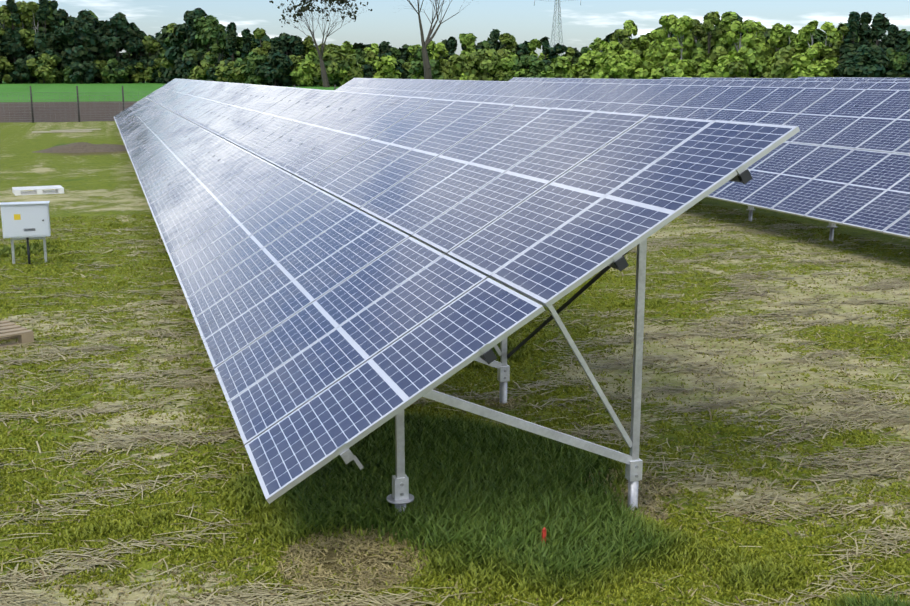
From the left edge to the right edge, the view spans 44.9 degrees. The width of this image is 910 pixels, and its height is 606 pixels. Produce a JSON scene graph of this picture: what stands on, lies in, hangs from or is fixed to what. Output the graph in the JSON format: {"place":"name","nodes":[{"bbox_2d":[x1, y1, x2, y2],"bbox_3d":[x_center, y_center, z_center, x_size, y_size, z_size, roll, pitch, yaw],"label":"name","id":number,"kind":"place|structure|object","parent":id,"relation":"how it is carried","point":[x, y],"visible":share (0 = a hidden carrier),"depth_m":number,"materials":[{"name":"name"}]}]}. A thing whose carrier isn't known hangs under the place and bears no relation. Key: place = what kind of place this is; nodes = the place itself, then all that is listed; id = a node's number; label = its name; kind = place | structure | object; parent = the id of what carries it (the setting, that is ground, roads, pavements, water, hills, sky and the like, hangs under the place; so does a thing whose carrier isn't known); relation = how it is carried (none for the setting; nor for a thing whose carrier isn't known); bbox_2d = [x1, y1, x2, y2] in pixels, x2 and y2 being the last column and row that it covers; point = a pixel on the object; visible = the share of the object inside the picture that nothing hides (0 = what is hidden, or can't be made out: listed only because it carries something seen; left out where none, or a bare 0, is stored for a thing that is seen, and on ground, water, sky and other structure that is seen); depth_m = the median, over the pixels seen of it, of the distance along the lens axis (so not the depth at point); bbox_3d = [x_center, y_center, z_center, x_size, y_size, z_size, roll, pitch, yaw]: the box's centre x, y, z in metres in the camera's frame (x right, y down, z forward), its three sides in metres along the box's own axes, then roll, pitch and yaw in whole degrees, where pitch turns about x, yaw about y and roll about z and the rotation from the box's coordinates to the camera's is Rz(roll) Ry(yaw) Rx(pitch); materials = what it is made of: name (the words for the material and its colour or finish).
{"place":"outdoors","nodes":[
{"label":"outdoors","id":0,"kind":"place"},
{"bbox_2d":[0,81,909,605],"bbox_3d":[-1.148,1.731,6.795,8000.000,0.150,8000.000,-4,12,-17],"label":"ground","id":1,"kind":"structure","parent":0,"point":[100,185],"depth_m":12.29,"materials":[{"name":"green plant"}]},
{"bbox_2d":[0,320,33,348],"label":"wood pallet","id":2,"kind":"object","parent":1,"relation":"on","point":[11,330],"visible":0.98,"depth_m":12.86,"materials":[{"name":"beige wood"}]},
{"bbox_2d":[0,201,50,264],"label":"junction cabinet","id":3,"kind":"object","parent":1,"relation":"on","point":[22,220],"visible":0.88,"depth_m":17.91,"materials":[{"name":"white metal"}]},
{"bbox_2d":[12,185,63,195],"bbox_3d":[-10.910,-2.949,28.799,1.200,0.144,0.800,-6,13,-25],"label":"pallet","id":4,"kind":"object","parent":1,"relation":"on","point":[18,191],"visible":0.96,"depth_m":28.66,"materials":[{"name":"white paint"}]},
{"bbox_2d":[32,129,100,132],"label":"loose planks","id":5,"kind":"object","parent":1,"relation":"on","point":[54,131],"visible":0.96,"depth_m":57.91,"materials":[{"name":"beige wood"}]},
{"bbox_2d":[34,142,126,152],"bbox_3d":[-14.716,-6.276,44.129,4.600,0.379,2.000,-4,12,-17],"label":"spoil heap","id":6,"kind":"object","parent":1,"relation":"on","point":[81,147],"visible":0.67,"depth_m":43.61,"materials":[{"name":"soil"}]},
{"bbox_2d":[0,85,335,122],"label":"site fence","id":7,"kind":"object","parent":1,"relation":"on","point":[78,114],"visible":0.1,"depth_m":69.22,"materials":[{"name":"silver metal"}]},
{"bbox_2d":[269,0,371,86],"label":"bare tree","id":8,"kind":"object","parent":1,"relation":"on","point":[306,8],"visible":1,"depth_m":228.49,"materials":[{"name":"brown plant"}]},
{"bbox_2d":[395,0,478,78],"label":"bare tree","id":9,"kind":"object","parent":1,"relation":"on","point":[427,69],"visible":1,"depth_m":221.45,"materials":[{"name":"brown plant"}]},
{"bbox_2d":[0,0,909,86],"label":"forest trees","id":10,"kind":"object","parent":1,"relation":"on","point":[85,46],"visible":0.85,"depth_m":246.28,"materials":[{"name":"green plant"}]},
{"bbox_2d":[0,204,909,605],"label":"loose straw","id":11,"kind":"object","parent":1,"relation":"on","point":[268,596],"visible":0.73,"depth_m":9.90,"materials":[{"name":"beige plant"}]},
{"bbox_2d":[114,78,799,513],"bbox_3d":[-8.779,-5.502,35.742,3.620,3.207,61.499,-4,12,-17],"label":"solar table","id":12,"kind":"object","parent":1,"relation":"on","point":[332,322],"visible":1,"depth_m":9.50,"materials":[{"name":"blue glass"}]},
{"bbox_2d":[541,527,546,542],"bbox_3d":[0.578,1.601,7.181,0.036,0.291,0.031,-4,12,-17],"label":"marker stake","id":13,"kind":"object","parent":1,"relation":"on","point":[544,530],"visible":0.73,"depth_m":7.15,"materials":[{"name":"red plastic"}]},
{"bbox_2d":[534,0,580,55],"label":"power pylon","id":14,"kind":"object","parent":1,"relation":"on","point":[553,25],"visible":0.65,"depth_m":597.98,"materials":[{"name":"silver metal"}]},
{"bbox_2d":[334,78,909,239],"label":"solar table","id":15,"kind":"object","parent":1,"relation":"on","point":[841,157],"visible":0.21,"depth_m":22.70,"materials":[{"name":"blue glass"}]},
{"bbox_2d":[509,77,909,89],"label":"solar table","id":16,"kind":"object","parent":1,"relation":"on","point":[860,85],"depth_m":47.64,"materials":[{"name":"blue glass"}]},
{"bbox_2d":[661,77,909,82],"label":"solar table","id":17,"kind":"object","parent":1,"relation":"on","point":[823,80],"visible":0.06,"depth_m":62.65,"materials":[{"name":"blue glass"}]},
{"bbox_2d":[798,77,909,78],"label":"solar table","id":18,"kind":"object","parent":1,"relation":"on","point":[846,78],"visible":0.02,"depth_m":75.98,"materials":[{"name":"blue glass"}]},
{"bbox_2d":[0,0,909,55],"label":"sky","id":19,"kind":"structure","parent":0,"point":[581,24],"materials":[{"name":"white"}]}
]}

